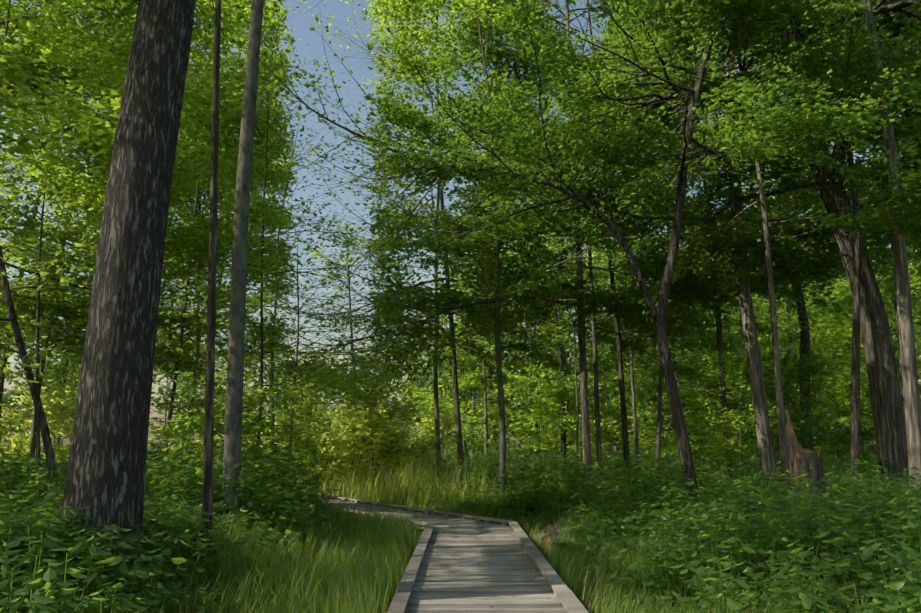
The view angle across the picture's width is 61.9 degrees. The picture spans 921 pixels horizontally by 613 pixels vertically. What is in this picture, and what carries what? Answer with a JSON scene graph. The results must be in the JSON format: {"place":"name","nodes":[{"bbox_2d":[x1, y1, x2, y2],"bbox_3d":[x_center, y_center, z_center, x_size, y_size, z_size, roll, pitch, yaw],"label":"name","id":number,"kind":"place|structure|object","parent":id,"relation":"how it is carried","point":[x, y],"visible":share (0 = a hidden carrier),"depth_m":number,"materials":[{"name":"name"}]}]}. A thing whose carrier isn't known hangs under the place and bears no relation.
{"place":"outdoors","nodes":[
{"label":"outdoors","id":0,"kind":"place"},
{"bbox_2d":[0,0,920,450],"label":"sky","id":1,"kind":"structure","parent":0,"point":[341,10],"materials":[{"name":"blue"}]},
{"bbox_2d":[5,451,920,612],"bbox_3d":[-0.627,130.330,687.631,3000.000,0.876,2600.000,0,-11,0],"label":"ground","id":2,"kind":"structure","parent":0,"point":[821,576],"depth_m":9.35,"materials":[{"name":"green plant"}]},
{"bbox_2d":[0,417,40,459],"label":"shrub","id":3,"kind":"object","parent":2,"relation":"on","point":[18,443],"visible":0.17,"depth_m":24.88,"materials":[{"name":"green plant"}]},
{"bbox_2d":[2,346,55,427],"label":"shrub","id":4,"kind":"object","parent":2,"relation":"on","point":[13,393],"visible":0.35,"depth_m":128.12,"materials":[{"name":"green plant"}]},
{"bbox_2d":[0,372,75,456],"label":"shrub","id":5,"kind":"object","parent":2,"relation":"on","point":[28,421],"visible":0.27,"depth_m":33.59,"materials":[{"name":"green plant"}]},
{"bbox_2d":[6,346,76,450],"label":"shrub","id":6,"kind":"object","parent":2,"relation":"on","point":[46,388],"visible":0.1,"depth_m":128.98,"materials":[{"name":"green plant"}]},
{"bbox_2d":[0,16,121,207],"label":"tree","id":7,"kind":"object","parent":2,"relation":"on","point":[18,74],"visible":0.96,"depth_m":10.10,"materials":[{"name":"green plant"}]},
{"bbox_2d":[4,370,148,464],"bbox_3d":[-12.934,4.627,25.642,4.592,5.039,5.055,0,-11,0],"label":"shrub","id":8,"kind":"object","parent":2,"relation":"on","point":[65,430],"visible":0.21,"depth_m":25.15,"materials":[{"name":"green plant"}]},
{"bbox_2d":[0,113,178,477],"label":"tree","id":9,"kind":"object","parent":2,"relation":"on","point":[39,294],"visible":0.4,"depth_m":16.70,"materials":[{"name":"green plant"}]},
{"bbox_2d":[0,0,181,293],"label":"tree","id":10,"kind":"object","parent":2,"relation":"on","point":[63,36],"visible":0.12,"depth_m":21.75,"materials":[{"name":"green plant"}]},
{"bbox_2d":[0,0,198,397],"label":"tree","id":11,"kind":"object","parent":2,"relation":"on","point":[48,314],"visible":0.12,"depth_m":17.77,"materials":[{"name":"green plant"}]},
{"bbox_2d":[0,0,202,419],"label":"tree","id":12,"kind":"object","parent":2,"relation":"on","point":[20,12],"visible":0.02,"depth_m":29.80,"materials":[{"name":"green plant"}]},
{"bbox_2d":[0,100,205,449],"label":"tree","id":13,"kind":"object","parent":2,"relation":"on","point":[57,438],"visible":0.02,"depth_m":40.03,"materials":[{"name":"green plant"}]},
{"bbox_2d":[0,45,233,422],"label":"tree","id":14,"kind":"object","parent":2,"relation":"on","point":[179,178],"visible":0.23,"depth_m":17.03,"materials":[{"name":"green plant"}]},
{"bbox_2d":[59,0,195,594],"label":"tree","id":15,"kind":"object","parent":2,"relation":"on","point":[105,478],"visible":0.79,"depth_m":7.80,"materials":[{"name":"brown plant"}]},
{"bbox_2d":[0,11,263,462],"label":"tree","id":16,"kind":"object","parent":2,"relation":"on","point":[26,223],"visible":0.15,"depth_m":20.04,"materials":[{"name":"green plant"}]},
{"bbox_2d":[0,0,275,436],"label":"tree","id":17,"kind":"object","parent":2,"relation":"on","point":[48,67],"visible":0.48,"depth_m":14.31,"materials":[{"name":"green plant"}]},
{"bbox_2d":[0,2,279,384],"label":"tree","id":18,"kind":"object","parent":2,"relation":"on","point":[58,235],"visible":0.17,"depth_m":22.57,"materials":[{"name":"green plant"}]},
{"bbox_2d":[0,0,290,495],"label":"tree","id":19,"kind":"object","parent":2,"relation":"on","point":[120,33],"visible":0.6,"depth_m":14.56,"materials":[{"name":"green plant"}]},
{"bbox_2d":[0,20,311,391],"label":"tree","id":20,"kind":"object","parent":2,"relation":"on","point":[73,369],"visible":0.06,"depth_m":32.04,"materials":[{"name":"green plant"}]},
{"bbox_2d":[149,346,199,453],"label":"shrub","id":21,"kind":"object","parent":2,"relation":"on","point":[161,391],"visible":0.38,"depth_m":133.23,"materials":[{"name":"green plant"}]},
{"bbox_2d":[0,427,355,612],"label":"shrubs","id":22,"kind":"object","parent":2,"relation":"on","point":[42,538],"visible":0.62,"depth_m":7.83,"materials":[{"name":"green plant"}]},
{"bbox_2d":[21,0,339,470],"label":"tree","id":23,"kind":"object","parent":2,"relation":"on","point":[233,121],"visible":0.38,"depth_m":20.14,"materials":[{"name":"green plant"}]},
{"bbox_2d":[37,0,361,463],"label":"tree","id":24,"kind":"object","parent":2,"relation":"on","point":[274,67],"visible":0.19,"depth_m":21.19,"materials":[{"name":"green plant"}]},
{"bbox_2d":[201,0,221,555],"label":"thin tree","id":25,"kind":"object","parent":2,"relation":"on","point":[207,500],"visible":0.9,"depth_m":9.01,"materials":[{"name":"brown plant"}]},
{"bbox_2d":[0,483,425,612],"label":"grass","id":26,"kind":"structure","parent":2,"relation":"on","point":[361,567],"depth_m":8.34,"materials":[{"name":"green plant"}]},
{"bbox_2d":[153,134,295,454],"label":"tree","id":27,"kind":"object","parent":2,"relation":"on","point":[250,302],"visible":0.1,"depth_m":47.22,"materials":[{"name":"green plant"}]},
{"bbox_2d":[78,47,373,388],"bbox_3d":[-9.610,-2.235,31.853,11.752,21.020,9.131,4,-11,-19],"label":"tree","id":28,"kind":"object","parent":2,"relation":"on","point":[267,184],"visible":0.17,"depth_m":31.98,"materials":[{"name":"green plant"}]},
{"bbox_2d":[55,29,410,489],"bbox_3d":[-4.932,-0.828,17.212,6.464,12.001,7.457,-5,-12,26],"label":"thin tree","id":29,"kind":"object","parent":2,"relation":"on","point":[196,422],"visible":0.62,"depth_m":16.10,"materials":[{"name":"green plant"}]},
{"bbox_2d":[50,0,427,457],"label":"tree","id":30,"kind":"object","parent":2,"relation":"on","point":[278,25],"visible":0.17,"depth_m":28.50,"materials":[{"name":"green plant"}]},
{"bbox_2d":[45,451,511,507],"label":"marsh grass","id":31,"kind":"structure","parent":2,"relation":"on","point":[355,484],"depth_m":24.07,"materials":[{"name":"green plant"}]},
{"bbox_2d":[242,406,326,480],"bbox_3d":[-7.854,6.325,33.575,4.218,4.292,3.852,-5,-12,26],"label":"shrub","id":32,"kind":"object","parent":2,"relation":"on","point":[302,424],"visible":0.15,"depth_m":33.33,"materials":[{"name":"green plant"}]},
{"bbox_2d":[247,400,322,478],"bbox_3d":[-8.069,6.292,33.824,5.124,4.399,4.194,0,-11,0],"label":"shrub","id":33,"kind":"object","parent":2,"relation":"on","point":[301,433],"visible":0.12,"depth_m":33.30,"materials":[{"name":"green plant"}]},
{"bbox_2d":[150,216,421,469],"bbox_3d":[-5.104,1.592,22.015,8.023,9.676,5.764,0,-11,0],"label":"tree","id":34,"kind":"object","parent":2,"relation":"on","point":[199,403],"visible":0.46,"depth_m":22.15,"materials":[{"name":"green plant"}]},
{"bbox_2d":[156,100,416,463],"bbox_3d":[-6.933,-0.457,26.387,9.258,15.177,7.513,-7,-13,34],"label":"tree","id":35,"kind":"object","parent":2,"relation":"on","point":[277,183],"visible":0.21,"depth_m":26.65,"materials":[{"name":"green plant"}]},
{"bbox_2d":[254,386,341,464],"bbox_3d":[-8.317,6.487,39.313,4.846,5.308,5.148,-9,-14,40],"label":"shrub","id":36,"kind":"object","parent":2,"relation":"on","point":[321,414],"visible":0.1,"depth_m":38.98,"materials":[{"name":"green plant"}]},
{"bbox_2d":[106,0,511,524],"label":"tree","id":37,"kind":"object","parent":2,"relation":"on","point":[233,417],"visible":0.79,"depth_m":12.46,"materials":[{"name":"grey plant"}]},
{"bbox_2d":[306,424,359,476],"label":"shrub","id":38,"kind":"object","parent":2,"relation":"on","point":[331,452],"visible":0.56,"depth_m":31.84,"materials":[{"name":"green plant"}]},
{"bbox_2d":[301,400,384,483],"bbox_3d":[-4.732,5.911,32.457,4.062,3.971,4.170,0,-11,0],"label":"shrub","id":39,"kind":"object","parent":2,"relation":"on","point":[348,414],"visible":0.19,"depth_m":32.13,"materials":[{"name":"green plant"}]},
{"bbox_2d":[283,214,406,410],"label":"tree","id":40,"kind":"object","parent":2,"relation":"on","point":[347,259],"visible":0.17,"depth_m":45.43,"materials":[{"name":"green plant"}]},
{"bbox_2d":[326,404,399,476],"bbox_3d":[-3.910,5.747,31.380,3.147,3.763,3.078,0,-11,0],"label":"shrub","id":41,"kind":"object","parent":2,"relation":"on","point":[353,435],"visible":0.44,"depth_m":31.20,"materials":[{"name":"green plant"}]},
{"bbox_2d":[328,373,424,477],"bbox_3d":[-3.146,4.934,29.342,3.759,4.688,4.334,0,-11,0],"label":"shrub","id":42,"kind":"object","parent":2,"relation":"on","point":[373,419],"visible":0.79,"depth_m":29.06,"materials":[{"name":"green plant"}]},
{"bbox_2d":[249,0,550,483],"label":"tree","id":43,"kind":"object","parent":2,"relation":"on","point":[406,63],"visible":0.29,"depth_m":27.64,"materials":[{"name":"green plant"}]},
{"bbox_2d":[351,374,456,481],"bbox_3d":[-2.447,5.092,30.639,3.892,4.833,3.862,-10,-15,44],"label":"shrub","id":44,"kind":"object","parent":2,"relation":"on","point":[425,449],"visible":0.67,"depth_m":30.42,"materials":[{"name":"green plant"}]},
{"bbox_2d":[380,421,435,471],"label":"shrub","id":45,"kind":"object","parent":2,"relation":"on","point":[412,435],"visible":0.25,"depth_m":34.70,"materials":[{"name":"green plant"}]},
{"bbox_2d":[405,403,473,465],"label":"shrub","id":46,"kind":"object","parent":2,"relation":"on","point":[428,421],"visible":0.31,"depth_m":60.44,"materials":[{"name":"green plant"}]},
{"bbox_2d":[265,0,622,482],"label":"tree","id":47,"kind":"object","parent":2,"relation":"on","point":[474,349],"visible":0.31,"depth_m":28.53,"materials":[{"name":"green plant"}]},
{"bbox_2d":[406,364,481,458],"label":"shrub","id":48,"kind":"object","parent":2,"relation":"on","point":[445,390],"visible":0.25,"depth_m":72.02,"materials":[{"name":"green plant"}]},
{"bbox_2d":[303,493,588,612],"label":"boardwalk","id":49,"kind":"structure","parent":2,"relation":"on","point":[481,576],"depth_m":9.85,"materials":[{"name":"grey wood"}]},
{"bbox_2d":[381,260,520,460],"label":"tree","id":50,"kind":"object","parent":2,"relation":"on","point":[440,388],"visible":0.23,"depth_m":73.92,"materials":[{"name":"green plant"}]},
{"bbox_2d":[390,271,528,466],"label":"tree","id":51,"kind":"object","parent":2,"relation":"on","point":[471,378],"visible":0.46,"depth_m":59.78,"materials":[{"name":"green plant"}]},
{"bbox_2d":[0,448,920,612],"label":"plant forbs","id":52,"kind":"object","parent":2,"relation":"on","point":[782,584],"visible":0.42,"depth_m":9.80,"materials":[{"name":"green plant"}]},
{"bbox_2d":[411,270,533,462],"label":"tree","id":53,"kind":"object","parent":2,"relation":"on","point":[474,418],"visible":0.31,"depth_m":67.57,"materials":[{"name":"green plant"}]},
{"bbox_2d":[396,243,553,456],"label":"tree","id":54,"kind":"object","parent":2,"relation":"on","point":[504,366],"visible":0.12,"depth_m":73.64,"materials":[{"name":"green plant"}]},
{"bbox_2d":[430,309,526,457],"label":"tree","id":55,"kind":"object","parent":2,"relation":"on","point":[449,451],"visible":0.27,"depth_m":71.38,"materials":[{"name":"green plant"}]},
{"bbox_2d":[444,304,534,451],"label":"tree","id":56,"kind":"object","parent":2,"relation":"on","point":[469,368],"visible":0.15,"depth_m":70.25,"materials":[{"name":"green plant"}]},
{"bbox_2d":[432,269,547,466],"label":"tree","id":57,"kind":"object","parent":2,"relation":"on","point":[486,441],"visible":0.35,"depth_m":57.09,"materials":[{"name":"green plant"}]},
{"bbox_2d":[325,0,667,501],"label":"tree","id":58,"kind":"object","parent":2,"relation":"on","point":[537,264],"visible":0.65,"depth_m":22.47,"materials":[{"name":"green plant"}]},
{"bbox_2d":[191,0,822,519],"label":"forked tree","id":59,"kind":"object","parent":2,"relation":"on","point":[441,170],"visible":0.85,"depth_m":16.15,"materials":[{"name":"green plant"}]},
{"bbox_2d":[454,194,607,457],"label":"tree","id":60,"kind":"object","parent":2,"relation":"on","point":[505,338],"visible":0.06,"depth_m":65.57,"materials":[{"name":"green plant"}]},
{"bbox_2d":[503,352,581,468],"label":"tree sapling","id":61,"kind":"object","parent":2,"relation":"on","point":[559,398],"visible":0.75,"depth_m":44.27,"materials":[{"name":"green plant"}]},
{"bbox_2d":[470,227,619,455],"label":"tree","id":62,"kind":"object","parent":2,"relation":"on","point":[565,372],"visible":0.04,"depth_m":59.47,"materials":[{"name":"green plant"}]},
{"bbox_2d":[463,112,646,460],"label":"tree","id":63,"kind":"object","parent":2,"relation":"on","point":[563,441],"visible":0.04,"depth_m":46.26,"materials":[{"name":"green plant"}]},
{"bbox_2d":[534,415,580,458],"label":"tree sapling","id":64,"kind":"object","parent":2,"relation":"on","point":[553,435],"visible":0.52,"depth_m":56.71,"materials":[{"name":"green plant"}]},
{"bbox_2d":[509,330,630,458],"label":"tree","id":65,"kind":"object","parent":2,"relation":"on","point":[521,440],"visible":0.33,"depth_m":61.24,"materials":[{"name":"green plant"}]},
{"bbox_2d":[502,250,658,461],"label":"tree","id":66,"kind":"object","parent":2,"relation":"on","point":[556,339],"visible":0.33,"depth_m":41.65,"materials":[{"name":"green plant"}]},
{"bbox_2d":[333,0,832,488],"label":"tree","id":67,"kind":"object","parent":2,"relation":"on","point":[443,295],"visible":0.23,"depth_m":23.86,"materials":[{"name":"green plant"}]},
{"bbox_2d":[514,170,657,381],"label":"tree","id":68,"kind":"object","parent":2,"relation":"on","point":[602,366],"visible":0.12,"depth_m":66.89,"materials":[{"name":"green plant"}]},
{"bbox_2d":[449,38,730,477],"bbox_3d":[4.824,-1.636,27.692,10.836,17.142,10.122,0,-11,0],"label":"tree","id":69,"kind":"object","parent":2,"relation":"on","point":[625,309],"visible":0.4,"depth_m":26.89,"materials":[{"name":"green plant"}]},
{"bbox_2d":[397,0,794,474],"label":"tree","id":70,"kind":"object","parent":2,"relation":"on","point":[749,215],"visible":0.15,"depth_m":28.50,"materials":[{"name":"green plant"}]},
{"bbox_2d":[567,390,650,461],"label":"tree sapling","id":71,"kind":"object","parent":2,"relation":"on","point":[604,411],"visible":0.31,"depth_m":58.66,"materials":[{"name":"green plant"}]},
{"bbox_2d":[555,330,662,461],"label":"tree","id":72,"kind":"object","parent":2,"relation":"on","point":[600,410],"visible":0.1,"depth_m":77.61,"materials":[{"name":"green plant"}]},
{"bbox_2d":[579,319,697,440],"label":"tree","id":73,"kind":"object","parent":2,"relation":"on","point":[615,363],"visible":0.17,"depth_m":61.84,"materials":[{"name":"green plant"}]},
{"bbox_2d":[546,105,754,464],"bbox_3d":[7.678,-1.014,36.756,10.569,19.041,9.177,9,-14,-39],"label":"tree","id":74,"kind":"object","parent":2,"relation":"on","point":[636,441],"visible":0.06,"depth_m":35.41,"materials":[{"name":"green plant"}]},
{"bbox_2d":[626,398,677,462],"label":"tree sapling","id":75,"kind":"object","parent":2,"relation":"on","point":[644,427],"visible":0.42,"depth_m":48.55,"materials":[{"name":"green plant"}]},
{"bbox_2d":[395,0,920,498],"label":"tree","id":76,"kind":"object","parent":2,"relation":"on","point":[889,424],"visible":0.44,"depth_m":18.03,"materials":[{"name":"green plant"}]},
{"bbox_2d":[554,134,768,474],"bbox_3d":[9.040,-0.747,32.327,9.864,16.866,7.755,6,-12,-29],"label":"tree","id":77,"kind":"object","parent":2,"relation":"on","point":[688,371],"visible":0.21,"depth_m":33.23,"materials":[{"name":"green plant"}]},
{"bbox_2d":[626,375,706,462],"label":"tree","id":78,"kind":"object","parent":2,"relation":"on","point":[640,396],"visible":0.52,"depth_m":43.70,"materials":[{"name":"green plant"}]},
{"bbox_2d":[600,332,748,463],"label":"tree","id":79,"kind":"object","parent":2,"relation":"on","point":[615,427],"visible":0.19,"depth_m":55.46,"materials":[{"name":"green plant"}]},
{"bbox_2d":[599,244,776,410],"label":"tree","id":80,"kind":"object","parent":2,"relation":"on","point":[652,385],"visible":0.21,"depth_m":40.03,"materials":[{"name":"green plant"}]},
{"bbox_2d":[470,444,920,612],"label":"shrubs","id":81,"kind":"object","parent":2,"relation":"on","point":[777,502],"visible":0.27,"depth_m":10.50,"materials":[{"name":"green plant"}]},
{"bbox_2d":[647,299,768,449],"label":"tree","id":82,"kind":"object","parent":2,"relation":"on","point":[666,394],"visible":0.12,"depth_m":51.51,"materials":[{"name":"green plant"}]},
{"bbox_2d":[566,1,852,477],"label":"tree","id":83,"kind":"object","parent":2,"relation":"on","point":[781,281],"visible":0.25,"depth_m":22.65,"materials":[{"name":"green plant"}]},
{"bbox_2d":[655,342,770,465],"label":"tree sapling","id":84,"kind":"object","parent":2,"relation":"on","point":[696,418],"visible":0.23,"depth_m":39.23,"materials":[{"name":"green plant"}]},
{"bbox_2d":[532,0,920,494],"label":"tree","id":85,"kind":"object","parent":2,"relation":"on","point":[764,435],"visible":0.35,"depth_m":19.79,"materials":[{"name":"green plant"}]},
{"bbox_2d":[548,0,920,498],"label":"tree","id":86,"kind":"object","parent":2,"relation":"on","point":[797,120],"visible":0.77,"depth_m":16.60,"materials":[{"name":"green plant"}]},
{"bbox_2d":[674,208,836,460],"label":"tree","id":87,"kind":"object","parent":2,"relation":"on","point":[768,350],"visible":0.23,"depth_m":42.48,"materials":[{"name":"green plant"}]},
{"bbox_2d":[676,346,837,488],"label":"tree sapling","id":88,"kind":"object","parent":2,"relation":"on","point":[723,447],"visible":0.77,"depth_m":21.85,"materials":[{"name":"green plant"}]},
{"bbox_2d":[625,9,911,451],"bbox_3d":[13.410,-6.198,33.879,11.824,27.981,10.949,-10,-14,42],"label":"tree","id":89,"kind":"object","parent":2,"relation":"on","point":[805,338],"visible":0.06,"depth_m":31.79,"materials":[{"name":"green plant"}]},
{"bbox_2d":[686,281,850,418],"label":"tree","id":90,"kind":"object","parent":2,"relation":"on","point":[760,324],"visible":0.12,"depth_m":49.51,"materials":[{"name":"green plant"}]},
{"bbox_2d":[705,152,848,434],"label":"tree","id":91,"kind":"object","parent":2,"relation":"on","point":[847,282],"depth_m":54.29,"materials":[{"name":"green plant"}]},
{"bbox_2d":[727,328,840,453],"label":"tree","id":92,"kind":"object","parent":2,"relation":"on","point":[803,372],"visible":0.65,"depth_m":27.01,"materials":[{"name":"green plant"}]},
{"bbox_2d":[673,0,920,511],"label":"tree","id":93,"kind":"object","parent":2,"relation":"on","point":[911,396],"visible":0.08,"depth_m":16.14,"materials":[{"name":"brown plant"}]},
{"bbox_2d":[730,236,866,404],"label":"tree","id":94,"kind":"object","parent":2,"relation":"on","point":[825,330],"visible":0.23,"depth_m":42.45,"materials":[{"name":"green plant"}]},
{"bbox_2d":[690,0,920,493],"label":"tree","id":95,"kind":"object","parent":2,"relation":"on","point":[855,408],"visible":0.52,"depth_m":16.53,"materials":[{"name":"green plant"}]},
{"bbox_2d":[786,409,827,521],"bbox_3d":[6.574,3.195,14.509,1.042,2.577,1.040,0,-11,0],"label":"broken stump","id":96,"kind":"object","parent":2,"relation":"on","point":[799,455],"visible":0.46,"depth_m":14.38,"materials":[{"name":"brown wood"}]},
{"bbox_2d":[762,315,874,460],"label":"tree","id":97,"kind":"object","parent":2,"relation":"on","point":[823,423],"visible":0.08,"depth_m":64.83,"materials":[{"name":"green plant"}]},
{"bbox_2d":[726,1,920,305],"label":"tree","id":98,"kind":"object","parent":2,"relation":"on","point":[914,299],"visible":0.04,"depth_m":27.77,"materials":[{"name":"green plant"}]},
{"bbox_2d":[787,317,874,456],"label":"tree","id":99,"kind":"object","parent":2,"relation":"on","point":[842,434],"visible":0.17,"depth_m":55.01,"materials":[{"name":"green plant"}]},
{"bbox_2d":[798,361,876,459],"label":"tree sapling","id":100,"kind":"object","parent":2,"relation":"on","point":[846,384],"visible":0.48,"depth_m":38.26,"materials":[{"name":"green plant"}]},
{"bbox_2d":[768,68,919,389],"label":"tree","id":101,"kind":"object","parent":2,"relation":"on","point":[894,318],"visible":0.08,"depth_m":43.90,"materials":[{"name":"green plant"}]},
{"bbox_2d":[787,262,920,413],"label":"tree","id":102,"kind":"object","parent":2,"relation":"on","point":[918,312],"visible":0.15,"depth_m":47.62,"materials":[{"name":"green plant"}]},
{"bbox_2d":[796,103,920,320],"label":"tree","id":103,"kind":"object","parent":2,"relation":"on","point":[849,300],"visible":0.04,"depth_m":40.65,"materials":[{"name":"green plant"}]},
{"bbox_2d":[813,315,920,439],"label":"tree","id":104,"kind":"object","parent":2,"relation":"on","point":[861,407],"visible":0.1,"depth_m":53.23,"materials":[{"name":"green plant"}]},
{"bbox_2d":[816,282,920,430],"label":"tree","id":105,"kind":"object","parent":2,"relation":"on","point":[865,403],"visible":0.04,"depth_m":52.84,"materials":[{"name":"green plant"}]},
{"bbox_2d":[318,473,920,593],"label":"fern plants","id":106,"kind":"object","parent":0,"point":[569,543],"depth_m":14.75,"materials":[{"name":"green plant"}]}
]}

